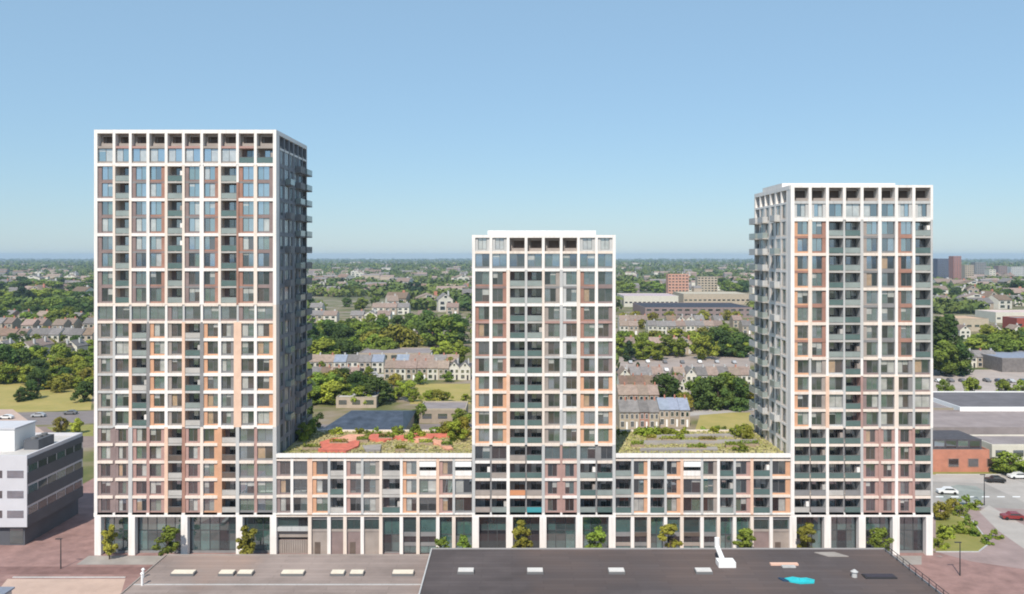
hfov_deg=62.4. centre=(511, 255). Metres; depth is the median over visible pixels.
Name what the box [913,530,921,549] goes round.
window
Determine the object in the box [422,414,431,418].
window
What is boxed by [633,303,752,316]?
long terrace
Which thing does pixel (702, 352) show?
linden tree
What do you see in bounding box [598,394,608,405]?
window
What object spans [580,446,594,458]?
window
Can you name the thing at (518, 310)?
window
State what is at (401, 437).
roof path
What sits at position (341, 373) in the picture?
broadleaf tree
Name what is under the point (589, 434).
window
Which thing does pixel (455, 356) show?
row house
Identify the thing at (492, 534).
window
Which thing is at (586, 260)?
window
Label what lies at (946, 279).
row house
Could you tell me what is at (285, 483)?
window
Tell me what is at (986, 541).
shrub
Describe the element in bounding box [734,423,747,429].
shrub
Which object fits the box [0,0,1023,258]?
sky
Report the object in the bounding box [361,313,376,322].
broadleaf tree
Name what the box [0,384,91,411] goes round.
grass
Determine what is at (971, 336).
linden tree
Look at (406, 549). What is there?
window
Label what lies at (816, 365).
window
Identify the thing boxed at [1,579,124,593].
forecourt
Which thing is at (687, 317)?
row house
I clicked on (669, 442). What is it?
roof path
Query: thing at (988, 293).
row house
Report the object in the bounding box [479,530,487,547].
window
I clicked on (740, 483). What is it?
window
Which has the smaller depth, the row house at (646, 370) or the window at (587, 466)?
the window at (587, 466)
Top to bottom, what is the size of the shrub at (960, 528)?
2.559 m
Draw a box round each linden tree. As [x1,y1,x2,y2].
[0,363,20,383]
[9,341,26,349]
[17,365,34,381]
[28,347,38,358]
[31,289,48,297]
[34,347,52,360]
[43,288,56,295]
[47,308,64,318]
[47,366,60,376]
[54,348,79,357]
[58,308,72,316]
[65,355,84,368]
[66,313,82,320]
[69,418,83,432]
[71,360,91,378]
[71,367,82,376]
[72,377,82,388]
[84,376,93,383]
[86,339,93,351]
[309,337,341,353]
[320,379,347,404]
[337,383,352,395]
[350,385,371,404]
[390,380,407,399]
[405,379,418,395]
[405,390,420,401]
[419,390,437,400]
[430,340,456,353]
[441,391,454,400]
[443,342,470,362]
[446,420,468,441]
[460,394,471,400]
[616,336,625,353]
[632,340,650,359]
[634,332,647,345]
[640,340,661,358]
[650,343,669,359]
[667,328,684,337]
[672,337,688,356]
[682,331,696,339]
[689,334,701,350]
[691,334,720,359]
[725,338,753,355]
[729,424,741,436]
[963,333,979,349]
[970,324,997,335]
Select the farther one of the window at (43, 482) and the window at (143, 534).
the window at (43, 482)
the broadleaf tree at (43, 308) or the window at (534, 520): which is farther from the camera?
the broadleaf tree at (43, 308)
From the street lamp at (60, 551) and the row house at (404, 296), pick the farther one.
the row house at (404, 296)
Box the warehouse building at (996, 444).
[972,435,1023,460]
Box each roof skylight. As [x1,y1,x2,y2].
[170,570,196,575]
[218,570,235,575]
[236,570,254,575]
[280,570,305,575]
[330,570,345,575]
[349,570,364,575]
[392,570,414,575]
[457,568,473,573]
[527,568,543,573]
[607,568,624,573]
[694,568,712,573]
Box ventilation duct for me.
[714,537,735,567]
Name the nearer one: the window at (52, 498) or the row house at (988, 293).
the window at (52, 498)
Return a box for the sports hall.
[321,410,415,429]
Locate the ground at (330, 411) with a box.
[0,259,1023,551]
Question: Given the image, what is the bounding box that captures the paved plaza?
[922,554,1023,593]
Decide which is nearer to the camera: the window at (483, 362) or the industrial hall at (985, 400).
the window at (483, 362)
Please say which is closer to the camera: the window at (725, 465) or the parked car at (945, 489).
the window at (725, 465)
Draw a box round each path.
[0,409,42,432]
[318,437,359,452]
[336,434,364,441]
[362,444,380,452]
[369,434,395,442]
[395,433,433,440]
[404,437,452,450]
[426,433,449,438]
[640,439,758,444]
[640,447,717,452]
[655,433,736,437]
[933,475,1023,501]
[979,505,1023,547]
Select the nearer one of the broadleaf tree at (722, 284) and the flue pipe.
the flue pipe
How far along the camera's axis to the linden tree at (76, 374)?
358.20 m
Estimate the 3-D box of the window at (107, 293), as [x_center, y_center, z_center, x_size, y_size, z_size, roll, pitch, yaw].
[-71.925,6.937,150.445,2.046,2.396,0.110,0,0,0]
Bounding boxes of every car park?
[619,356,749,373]
[933,370,1023,390]
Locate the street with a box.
[0,552,967,591]
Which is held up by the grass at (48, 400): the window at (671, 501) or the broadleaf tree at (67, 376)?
the broadleaf tree at (67, 376)
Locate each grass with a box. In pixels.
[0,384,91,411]
[47,425,92,435]
[410,384,469,403]
[695,412,753,429]
[933,471,1022,474]
[936,512,984,550]
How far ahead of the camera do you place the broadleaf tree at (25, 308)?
704.67 m
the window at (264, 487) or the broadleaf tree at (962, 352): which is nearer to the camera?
the window at (264, 487)
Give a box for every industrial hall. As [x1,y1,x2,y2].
[933,391,1023,410]
[933,402,952,409]
[933,410,1023,434]
[980,351,1023,371]
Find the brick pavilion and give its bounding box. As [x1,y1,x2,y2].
[933,430,994,471]
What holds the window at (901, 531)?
in the apartment tower at (841, 358)
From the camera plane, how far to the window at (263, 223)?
150.45 m
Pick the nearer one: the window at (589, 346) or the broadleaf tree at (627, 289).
the window at (589, 346)
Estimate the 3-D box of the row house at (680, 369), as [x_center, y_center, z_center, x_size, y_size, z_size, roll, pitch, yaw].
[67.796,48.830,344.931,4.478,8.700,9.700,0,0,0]
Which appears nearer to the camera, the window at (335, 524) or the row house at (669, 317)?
the window at (335, 524)
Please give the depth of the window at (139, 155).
150.45 m
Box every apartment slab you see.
[666,274,688,293]
[695,276,716,291]
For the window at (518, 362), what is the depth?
152.00 m
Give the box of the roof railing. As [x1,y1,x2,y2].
[885,544,948,593]
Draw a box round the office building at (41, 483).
[0,421,82,544]
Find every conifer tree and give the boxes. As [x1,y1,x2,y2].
[13,286,27,297]
[21,289,36,299]
[404,282,413,290]
[409,282,423,294]
[622,340,635,361]
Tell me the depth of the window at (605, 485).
152.00 m
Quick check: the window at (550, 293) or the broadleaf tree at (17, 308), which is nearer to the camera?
the window at (550, 293)
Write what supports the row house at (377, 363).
on the ground at (330, 411)
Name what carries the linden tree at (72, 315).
on the ground at (330, 411)
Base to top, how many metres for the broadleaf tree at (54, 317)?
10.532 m
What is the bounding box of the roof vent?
[851,569,857,577]
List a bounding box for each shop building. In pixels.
[936,315,988,330]
[975,310,1023,322]
[1002,316,1023,327]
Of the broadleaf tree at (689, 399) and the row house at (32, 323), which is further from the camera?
the row house at (32, 323)
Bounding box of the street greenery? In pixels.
[92,311,619,385]
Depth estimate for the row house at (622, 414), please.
259.08 m
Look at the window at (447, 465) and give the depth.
150.41 m
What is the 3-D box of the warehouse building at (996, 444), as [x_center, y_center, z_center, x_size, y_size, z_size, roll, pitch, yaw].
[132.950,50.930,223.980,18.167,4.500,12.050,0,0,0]
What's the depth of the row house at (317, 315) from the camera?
671.27 m
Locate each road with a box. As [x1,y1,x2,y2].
[19,411,93,424]
[314,424,471,429]
[690,407,753,415]
[933,475,1023,508]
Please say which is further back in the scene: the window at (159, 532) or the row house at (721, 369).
the row house at (721, 369)
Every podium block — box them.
[276,430,471,553]
[616,430,790,547]
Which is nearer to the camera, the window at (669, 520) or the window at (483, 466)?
the window at (669, 520)
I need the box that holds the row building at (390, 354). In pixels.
[358,347,433,359]
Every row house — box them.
[0,278,12,283]
[0,316,6,327]
[0,326,8,340]
[0,327,19,340]
[0,338,15,343]
[2,309,19,316]
[3,316,21,328]
[8,287,18,291]
[17,327,31,341]
[21,317,39,327]
[24,339,43,347]
[26,274,45,279]
[28,326,39,338]
[29,284,48,289]
[35,326,51,337]
[35,336,54,353]
[36,317,52,327]
[37,309,47,317]
[47,326,64,341]
[52,317,70,327]
[53,339,72,354]
[61,326,74,340]
[64,273,80,278]
[67,316,82,327]
[68,326,85,340]
[68,338,88,355]
[72,285,93,291]
[74,311,85,321]
[82,317,93,327]
[82,326,93,340]
[309,352,322,365]
[310,302,324,309]
[310,309,324,322]
[312,364,321,373]
[320,365,330,372]
[321,353,334,366]
[323,309,339,321]
[333,353,347,366]
[337,273,351,280]
[346,352,359,366]
[349,365,361,384]
[350,269,358,275]
[350,309,364,320]
[355,270,366,276]
[358,353,372,371]
[364,309,376,319]
[371,352,386,372]
[372,302,384,311]
[377,309,391,322]
[384,302,397,314]
[384,358,395,379]
[385,290,410,302]
[385,294,398,302]
[395,358,406,379]
[396,277,412,283]
[396,352,409,359]
[397,302,410,314]
[405,358,417,379]
[409,352,421,359]
[413,291,437,308]
[417,358,427,379]
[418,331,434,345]
[421,353,433,359]
[427,358,438,379]
[434,353,446,359]
[435,291,453,311]
[438,358,449,379]
[446,302,459,313]
[447,352,459,363]
[449,358,460,379]
[453,273,469,282]
[459,358,471,379]
[462,289,471,294]
[616,365,630,376]
[616,373,627,383]
[616,382,628,402]
[616,397,629,428]
[618,314,628,319]
[618,319,628,331]
[621,335,634,353]
[626,373,636,383]
[627,271,638,277]
[627,382,638,398]
[627,397,639,428]
[628,314,637,320]
[628,319,637,334]
[628,364,640,374]
[635,373,644,383]
[637,382,648,399]
[637,396,648,427]
[638,314,647,327]
[640,364,652,374]
[643,373,652,383]
[645,319,656,332]
[647,335,663,353]
[647,382,658,399]
[647,397,658,427]
[651,364,662,374]
[656,319,666,333]
[656,395,669,426]
[664,314,675,320]
[666,319,675,334]
[667,394,679,426]
[670,365,685,379]
[675,319,685,333]
[676,314,685,319]
[677,395,689,426]
[678,373,687,392]
[682,335,693,353]
[684,314,694,319]
[684,319,694,331]
[684,365,696,382]
[693,314,704,319]
[693,319,704,331]
[693,364,707,377]
[703,319,713,329]
[705,364,718,376]
[711,314,723,324]
[712,319,722,326]
[716,364,728,373]
[727,364,740,377]
[729,314,742,327]
[738,319,751,333]
[738,364,751,384]
[933,277,951,283]
[933,285,948,293]
[940,294,951,298]
[949,279,965,283]
[952,323,970,338]
[958,291,984,300]
[959,279,985,284]
[961,296,993,309]
[964,284,979,292]
[969,348,976,367]
[972,348,984,367]
[978,289,998,296]
[983,348,995,353]
[989,293,1011,308]
[989,323,1001,329]
[997,277,1014,283]
[1001,273,1014,277]
[1001,287,1023,296]
[1005,323,1020,330]
[1010,294,1023,305]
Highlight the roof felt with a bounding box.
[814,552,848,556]
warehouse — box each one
[617,293,677,306]
[673,292,749,303]
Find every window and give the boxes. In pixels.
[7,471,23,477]
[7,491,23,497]
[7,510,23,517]
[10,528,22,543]
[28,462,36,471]
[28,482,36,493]
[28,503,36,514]
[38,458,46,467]
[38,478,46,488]
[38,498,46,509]
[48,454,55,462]
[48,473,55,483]
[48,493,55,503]
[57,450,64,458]
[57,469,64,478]
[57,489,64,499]
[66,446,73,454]
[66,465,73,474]
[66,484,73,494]
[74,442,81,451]
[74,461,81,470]
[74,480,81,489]
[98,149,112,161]
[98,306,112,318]
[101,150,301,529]
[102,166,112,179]
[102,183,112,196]
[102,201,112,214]
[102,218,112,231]
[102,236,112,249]
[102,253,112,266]
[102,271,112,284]
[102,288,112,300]
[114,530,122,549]
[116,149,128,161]
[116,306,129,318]
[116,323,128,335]
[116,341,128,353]
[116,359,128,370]
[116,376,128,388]
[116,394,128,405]
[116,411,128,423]
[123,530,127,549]
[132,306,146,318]
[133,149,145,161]
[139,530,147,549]
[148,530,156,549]
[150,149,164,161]
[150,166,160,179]
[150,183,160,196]
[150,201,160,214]
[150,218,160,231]
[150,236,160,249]
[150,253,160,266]
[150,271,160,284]
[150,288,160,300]
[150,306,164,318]
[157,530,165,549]
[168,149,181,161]
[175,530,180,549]
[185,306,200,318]
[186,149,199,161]
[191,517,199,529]
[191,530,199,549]
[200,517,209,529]
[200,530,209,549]
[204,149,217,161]
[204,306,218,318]
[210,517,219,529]
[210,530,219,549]
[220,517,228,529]
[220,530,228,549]
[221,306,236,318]
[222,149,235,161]
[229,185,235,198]
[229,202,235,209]
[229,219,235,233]
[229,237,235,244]
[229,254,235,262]
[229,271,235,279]
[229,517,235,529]
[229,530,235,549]
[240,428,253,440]
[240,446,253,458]
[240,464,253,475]
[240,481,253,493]
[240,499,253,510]
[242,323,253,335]
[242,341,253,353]
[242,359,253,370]
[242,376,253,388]
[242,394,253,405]
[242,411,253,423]
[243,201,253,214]
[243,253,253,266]
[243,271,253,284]
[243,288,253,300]
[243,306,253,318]
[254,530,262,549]
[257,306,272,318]
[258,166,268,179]
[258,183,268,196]
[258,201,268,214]
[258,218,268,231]
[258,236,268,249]
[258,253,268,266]
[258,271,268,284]
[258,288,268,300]
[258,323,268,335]
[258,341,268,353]
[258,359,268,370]
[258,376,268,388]
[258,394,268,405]
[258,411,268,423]
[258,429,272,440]
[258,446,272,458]
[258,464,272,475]
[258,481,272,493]
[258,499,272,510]
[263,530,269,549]
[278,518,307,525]
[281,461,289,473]
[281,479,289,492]
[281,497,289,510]
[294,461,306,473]
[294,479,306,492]
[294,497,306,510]
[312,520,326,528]
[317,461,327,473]
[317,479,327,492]
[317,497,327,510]
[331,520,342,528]
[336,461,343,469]
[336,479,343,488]
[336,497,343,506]
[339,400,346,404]
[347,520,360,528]
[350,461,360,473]
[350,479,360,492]
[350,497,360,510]
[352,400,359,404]
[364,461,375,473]
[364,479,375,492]
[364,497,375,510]
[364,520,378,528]
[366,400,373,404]
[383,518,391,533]
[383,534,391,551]
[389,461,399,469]
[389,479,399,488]
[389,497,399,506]
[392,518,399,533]
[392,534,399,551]
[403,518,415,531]
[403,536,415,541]
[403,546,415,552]
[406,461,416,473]
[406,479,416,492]
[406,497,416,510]
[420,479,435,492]
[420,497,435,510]
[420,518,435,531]
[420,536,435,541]
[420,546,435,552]
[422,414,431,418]
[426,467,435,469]
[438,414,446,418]
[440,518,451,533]
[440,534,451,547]
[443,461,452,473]
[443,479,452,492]
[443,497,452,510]
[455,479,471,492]
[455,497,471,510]
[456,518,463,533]
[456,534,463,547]
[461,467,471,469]
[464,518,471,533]
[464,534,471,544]
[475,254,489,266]
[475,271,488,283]
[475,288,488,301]
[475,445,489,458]
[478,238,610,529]
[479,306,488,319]
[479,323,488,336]
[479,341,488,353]
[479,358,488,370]
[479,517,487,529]
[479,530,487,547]
[480,463,489,471]
[480,481,489,489]
[488,517,496,529]
[488,530,496,547]
[492,254,506,266]
[492,445,506,458]
[496,463,506,474]
[496,481,506,491]
[497,517,505,529]
[497,530,505,547]
[510,254,524,266]
[513,517,521,529]
[514,272,524,279]
[514,289,524,296]
[514,306,524,314]
[514,323,524,331]
[514,341,524,349]
[514,358,524,366]
[514,446,524,454]
[514,463,524,471]
[514,481,524,489]
[514,498,524,506]
[522,517,530,529]
[522,531,530,547]
[527,254,541,266]
[531,446,540,454]
[531,463,540,471]
[531,481,540,489]
[531,517,538,529]
[531,530,538,547]
[532,306,541,314]
[532,341,541,349]
[532,358,541,366]
[545,254,559,266]
[545,271,555,284]
[545,288,555,301]
[545,446,559,458]
[546,517,555,529]
[546,530,555,547]
[548,306,559,319]
[548,323,559,336]
[548,341,559,353]
[548,358,559,370]
[548,376,559,388]
[548,394,559,405]
[548,411,559,423]
[548,429,559,440]
[556,517,565,529]
[556,530,565,547]
[562,445,576,458]
[563,254,576,266]
[566,306,576,319]
[566,323,576,336]
[566,341,576,353]
[566,358,576,370]
[566,517,574,529]
[566,530,574,547]
[580,254,594,266]
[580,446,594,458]
[583,530,590,547]
[584,271,594,284]
[584,288,594,301]
[584,306,594,319]
[584,323,594,336]
[584,341,594,353]
[584,358,594,370]
[584,376,594,388]
[584,394,594,405]
[584,411,594,423]
[584,429,594,440]
[584,463,594,471]
[584,481,594,489]
[584,498,594,506]
[598,254,611,266]
[598,271,611,283]
[598,288,611,301]
[598,306,608,319]
[598,323,608,336]
[598,341,608,353]
[598,358,608,370]
[598,376,608,388]
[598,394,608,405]
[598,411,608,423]
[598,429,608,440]
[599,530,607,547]
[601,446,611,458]
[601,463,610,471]
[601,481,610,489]
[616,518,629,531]
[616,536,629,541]
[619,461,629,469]
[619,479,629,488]
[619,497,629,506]
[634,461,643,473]
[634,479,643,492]
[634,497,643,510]
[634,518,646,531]
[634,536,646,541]
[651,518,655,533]
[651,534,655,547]
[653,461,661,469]
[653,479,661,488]
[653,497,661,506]
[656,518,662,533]
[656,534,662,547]
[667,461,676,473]
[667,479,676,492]
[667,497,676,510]
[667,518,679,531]
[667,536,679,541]
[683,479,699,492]
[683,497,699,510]
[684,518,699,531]
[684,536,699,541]
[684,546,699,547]
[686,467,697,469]
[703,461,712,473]
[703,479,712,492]
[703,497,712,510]
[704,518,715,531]
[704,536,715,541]
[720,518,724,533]
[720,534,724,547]
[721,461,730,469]
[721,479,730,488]
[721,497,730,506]
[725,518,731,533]
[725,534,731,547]
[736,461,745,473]
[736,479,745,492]
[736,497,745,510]
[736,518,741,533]
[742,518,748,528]
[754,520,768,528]
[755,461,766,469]
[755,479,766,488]
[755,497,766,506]
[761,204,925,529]
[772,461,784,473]
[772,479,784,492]
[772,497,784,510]
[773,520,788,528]
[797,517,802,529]
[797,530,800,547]
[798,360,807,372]
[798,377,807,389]
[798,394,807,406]
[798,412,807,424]
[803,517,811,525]
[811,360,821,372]
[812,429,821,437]
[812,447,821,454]
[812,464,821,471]
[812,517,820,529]
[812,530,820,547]
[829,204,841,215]
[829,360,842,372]
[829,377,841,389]
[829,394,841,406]
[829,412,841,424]
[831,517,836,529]
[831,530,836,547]
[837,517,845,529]
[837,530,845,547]
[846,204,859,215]
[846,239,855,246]
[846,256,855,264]
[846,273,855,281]
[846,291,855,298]
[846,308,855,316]
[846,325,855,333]
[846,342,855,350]
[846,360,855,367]
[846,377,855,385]
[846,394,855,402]
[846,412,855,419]
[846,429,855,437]
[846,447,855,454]
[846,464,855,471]
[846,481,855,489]
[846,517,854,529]
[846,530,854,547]
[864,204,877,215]
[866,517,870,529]
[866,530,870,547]
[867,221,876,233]
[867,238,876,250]
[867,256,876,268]
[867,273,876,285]
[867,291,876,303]
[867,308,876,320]
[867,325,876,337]
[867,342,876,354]
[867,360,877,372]
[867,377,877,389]
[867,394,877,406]
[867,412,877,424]
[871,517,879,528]
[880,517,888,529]
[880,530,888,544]
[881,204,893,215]
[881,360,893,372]
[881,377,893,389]
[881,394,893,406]
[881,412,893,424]
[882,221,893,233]
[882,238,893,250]
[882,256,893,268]
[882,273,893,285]
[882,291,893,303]
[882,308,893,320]
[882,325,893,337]
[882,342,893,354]
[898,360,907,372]
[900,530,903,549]
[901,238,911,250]
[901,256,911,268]
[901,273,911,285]
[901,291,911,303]
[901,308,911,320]
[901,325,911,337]
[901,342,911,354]
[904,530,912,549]
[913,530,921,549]
[915,223,924,229]
[915,239,924,246]
[915,256,924,264]
[915,273,924,281]
[915,291,924,298]
[915,308,924,316]
[915,325,924,333]
[915,342,924,350]
[915,360,929,372]
[915,377,929,389]
[915,394,929,406]
[915,412,929,424]
[915,429,924,437]
[915,447,924,454]
[915,464,924,471]
[915,481,924,489]
[934,441,943,446]
[946,441,955,446]
[948,458,958,466]
[958,441,967,446]
[967,458,978,466]
[970,441,979,446]
[986,458,994,466]
[1013,450,1023,455]
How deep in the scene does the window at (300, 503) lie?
150.45 m
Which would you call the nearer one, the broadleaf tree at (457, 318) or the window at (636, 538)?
the window at (636, 538)
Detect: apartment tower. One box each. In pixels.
[94,130,311,554]
[472,231,615,547]
[749,183,932,554]
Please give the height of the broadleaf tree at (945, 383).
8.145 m
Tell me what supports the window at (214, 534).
in the apartment tower at (202, 358)
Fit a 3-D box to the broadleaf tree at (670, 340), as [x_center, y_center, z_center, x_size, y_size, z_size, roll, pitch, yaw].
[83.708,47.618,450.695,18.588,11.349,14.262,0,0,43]
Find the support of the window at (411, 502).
in the podium block at (361, 503)
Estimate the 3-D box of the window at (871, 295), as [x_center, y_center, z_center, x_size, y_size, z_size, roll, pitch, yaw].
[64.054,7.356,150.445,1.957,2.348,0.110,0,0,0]
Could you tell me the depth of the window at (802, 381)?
150.45 m
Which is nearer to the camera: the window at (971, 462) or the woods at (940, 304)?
the window at (971, 462)
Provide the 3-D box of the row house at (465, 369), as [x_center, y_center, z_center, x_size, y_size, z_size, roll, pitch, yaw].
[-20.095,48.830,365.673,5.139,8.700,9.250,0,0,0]
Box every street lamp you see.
[56,538,61,568]
[954,542,961,575]
[980,474,985,504]
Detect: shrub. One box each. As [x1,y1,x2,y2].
[298,435,307,441]
[328,428,334,434]
[334,427,343,434]
[355,427,365,432]
[372,426,381,433]
[391,425,403,434]
[404,432,414,441]
[410,424,420,431]
[414,429,426,436]
[429,426,439,432]
[616,428,624,434]
[633,427,645,434]
[639,427,653,436]
[651,426,661,434]
[663,427,677,433]
[676,432,684,439]
[680,427,688,433]
[707,426,719,433]
[731,442,748,451]
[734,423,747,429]
[933,537,950,549]
[937,524,955,538]
[951,521,970,534]
[952,505,969,516]
[958,494,973,507]
[964,514,977,526]
[966,499,982,510]
[969,526,980,536]
[981,534,994,544]
[989,528,1004,539]
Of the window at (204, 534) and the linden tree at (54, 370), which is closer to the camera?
the window at (204, 534)
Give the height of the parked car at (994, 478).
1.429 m
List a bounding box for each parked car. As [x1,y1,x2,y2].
[0,414,13,418]
[31,412,45,416]
[63,410,77,414]
[936,486,958,494]
[982,378,991,381]
[985,475,1005,482]
[1000,511,1023,520]
[1007,471,1023,478]
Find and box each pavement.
[0,478,93,551]
[0,567,149,573]
[38,425,93,447]
[76,556,941,564]
[933,507,1023,568]
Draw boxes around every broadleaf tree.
[0,281,9,289]
[0,294,13,298]
[0,296,16,307]
[0,310,9,316]
[0,343,19,363]
[6,333,19,341]
[7,365,25,380]
[8,280,33,286]
[11,276,28,281]
[11,305,22,311]
[12,347,39,367]
[13,388,27,401]
[18,330,30,341]
[19,306,29,312]
[19,311,37,320]
[19,363,36,380]
[19,380,41,399]
[24,298,43,306]
[24,366,50,389]
[28,282,51,287]
[28,334,41,340]
[29,359,49,371]
[30,304,41,312]
[31,344,44,356]
[33,306,49,313]
[41,299,49,306]
[41,375,55,388]
[43,313,59,320]
[44,297,64,306]
[45,280,64,289]
[46,356,62,369]
[47,358,66,370]
[48,277,66,283]
[49,289,69,297]
[49,342,76,357]
[50,373,76,388]
[50,380,69,392]
[51,417,70,432]
[52,305,63,309]
[56,366,71,382]
[60,297,77,313]
[61,306,74,311]
[63,357,74,367]
[64,282,93,291]
[66,277,81,280]
[70,291,89,297]
[70,335,81,339]
[70,381,93,402]
[73,307,84,312]
[74,303,85,311]
[75,298,93,308]
[77,348,88,360]
[78,367,93,380]
[81,346,93,361]
[82,275,93,282]
[82,312,93,319]
[85,305,93,313]
[87,355,93,367]
[295,422,312,437]
[307,315,315,321]
[307,321,324,340]
[307,371,323,385]
[307,388,319,403]
[307,403,323,427]
[307,418,316,432]
[309,385,325,403]
[312,339,340,353]
[315,300,327,309]
[315,319,335,338]
[316,319,329,335]
[316,372,344,387]
[323,367,351,383]
[328,323,348,344]
[329,383,347,403]
[332,326,359,341]
[333,340,360,353]
[335,337,348,343]
[336,367,357,383]
[341,297,351,306]
[345,373,363,384]
[346,318,359,326]
[346,336,370,351]
[351,321,373,338]
[352,297,368,305]
[352,370,367,385]
[354,300,366,309]
[359,329,377,342]
[360,333,380,347]
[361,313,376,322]
[362,366,375,378]
[362,376,390,405]
[363,321,382,335]
[369,336,398,349]
[370,296,380,305]
[371,324,420,347]
[374,318,389,328]
[374,384,393,399]
[377,313,389,324]
[387,373,402,385]
[389,315,405,327]
[394,329,425,346]
[404,313,414,324]
[404,315,421,328]
[407,323,418,330]
[413,299,423,309]
[413,313,441,345]
[413,371,427,382]
[413,402,426,421]
[418,314,464,345]
[421,309,433,315]
[431,389,446,400]
[439,421,451,433]
[441,371,453,381]
[444,313,471,342]
[451,408,471,423]
[457,416,471,436]
[616,281,625,285]
[616,330,630,343]
[617,341,632,355]
[619,283,638,292]
[629,311,640,314]
[636,281,649,290]
[638,319,645,328]
[642,330,663,336]
[646,281,658,290]
[647,312,658,320]
[650,372,677,396]
[651,283,664,292]
[653,333,666,336]
[659,335,679,355]
[664,311,675,315]
[667,378,681,393]
[676,392,693,407]
[682,376,703,405]
[692,378,716,409]
[693,327,708,335]
[699,310,710,319]
[700,326,727,343]
[700,375,735,410]
[708,329,733,356]
[709,323,738,334]
[716,371,742,406]
[717,277,727,281]
[717,280,733,291]
[720,377,751,411]
[721,310,730,319]
[726,282,743,291]
[729,311,742,316]
[729,331,753,357]
[729,333,753,357]
[735,280,749,291]
[740,425,754,438]
[744,383,753,398]
[933,288,943,294]
[933,339,971,375]
[933,501,951,519]
[935,378,955,390]
[945,497,962,510]
[948,344,974,375]
[949,287,967,295]
[962,376,981,390]
[966,337,987,349]
[972,334,990,349]
[982,333,1021,351]
[988,339,1017,351]
[990,451,1023,472]
[994,328,1023,350]
[994,379,1015,390]
[998,288,1015,294]
[1002,280,1023,287]
[1013,379,1023,390]
[1016,337,1023,350]
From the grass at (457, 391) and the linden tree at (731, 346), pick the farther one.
the linden tree at (731, 346)
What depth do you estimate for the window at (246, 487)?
150.45 m
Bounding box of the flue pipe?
[140,572,143,585]
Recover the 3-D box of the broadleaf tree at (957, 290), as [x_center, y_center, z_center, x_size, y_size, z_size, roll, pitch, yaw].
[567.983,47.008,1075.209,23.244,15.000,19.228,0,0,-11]
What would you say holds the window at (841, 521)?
in the apartment tower at (841, 358)
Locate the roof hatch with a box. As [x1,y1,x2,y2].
[861,574,897,578]
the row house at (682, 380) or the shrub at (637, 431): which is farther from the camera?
the row house at (682, 380)
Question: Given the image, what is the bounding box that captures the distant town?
[0,262,1023,295]
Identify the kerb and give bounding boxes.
[12,577,125,577]
[935,551,978,551]
[936,474,1006,474]
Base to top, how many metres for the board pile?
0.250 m
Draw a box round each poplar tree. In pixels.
[933,316,957,373]
[943,314,967,361]
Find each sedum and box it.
[282,430,471,452]
[616,430,783,452]
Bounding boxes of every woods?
[0,258,1023,269]
[0,267,1023,313]
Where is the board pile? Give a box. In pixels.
[770,562,798,567]
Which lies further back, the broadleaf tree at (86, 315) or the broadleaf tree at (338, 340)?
the broadleaf tree at (86, 315)
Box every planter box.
[302,443,320,450]
[329,438,348,442]
[356,436,368,442]
[379,433,392,439]
[395,444,405,451]
[419,438,432,445]
[441,441,452,446]
[631,440,643,447]
[646,434,656,439]
[661,435,679,439]
[686,443,706,447]
[698,436,716,440]
[725,441,738,448]
[739,440,759,446]
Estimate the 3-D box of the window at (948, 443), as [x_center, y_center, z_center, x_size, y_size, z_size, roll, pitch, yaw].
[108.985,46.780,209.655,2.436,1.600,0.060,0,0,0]
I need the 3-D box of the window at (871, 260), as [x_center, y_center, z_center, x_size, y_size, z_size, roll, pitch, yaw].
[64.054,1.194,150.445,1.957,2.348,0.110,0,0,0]
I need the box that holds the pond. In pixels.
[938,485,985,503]
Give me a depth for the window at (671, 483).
150.45 m
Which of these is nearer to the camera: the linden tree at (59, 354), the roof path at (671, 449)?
the roof path at (671, 449)
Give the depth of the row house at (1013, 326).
545.27 m
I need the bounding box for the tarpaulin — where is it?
[778,577,814,583]
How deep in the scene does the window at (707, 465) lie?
150.45 m
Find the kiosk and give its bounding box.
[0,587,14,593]
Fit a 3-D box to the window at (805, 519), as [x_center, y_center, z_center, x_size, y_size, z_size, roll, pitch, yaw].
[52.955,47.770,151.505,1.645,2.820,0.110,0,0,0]
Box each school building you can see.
[336,391,379,407]
[419,401,467,422]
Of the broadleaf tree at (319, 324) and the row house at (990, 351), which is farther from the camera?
the broadleaf tree at (319, 324)
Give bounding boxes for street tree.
[101,524,118,558]
[151,525,179,555]
[235,525,257,553]
[435,536,449,547]
[457,534,471,547]
[511,520,532,547]
[584,525,605,547]
[657,523,683,547]
[732,528,755,547]
[796,522,816,547]
[867,527,893,550]
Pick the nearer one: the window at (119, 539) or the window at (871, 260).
the window at (871, 260)
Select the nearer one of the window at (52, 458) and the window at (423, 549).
the window at (423, 549)
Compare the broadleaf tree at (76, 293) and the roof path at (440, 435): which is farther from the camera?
the broadleaf tree at (76, 293)
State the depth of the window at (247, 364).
150.45 m
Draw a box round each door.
[278,540,307,553]
[315,542,319,553]
[350,542,355,553]
[775,542,780,547]
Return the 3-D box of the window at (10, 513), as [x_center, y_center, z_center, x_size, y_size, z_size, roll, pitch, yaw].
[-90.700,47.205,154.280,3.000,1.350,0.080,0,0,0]
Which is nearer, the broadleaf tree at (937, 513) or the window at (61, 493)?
the window at (61, 493)
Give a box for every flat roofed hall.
[120,554,428,593]
[418,548,941,593]
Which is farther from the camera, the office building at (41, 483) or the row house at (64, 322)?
the row house at (64, 322)

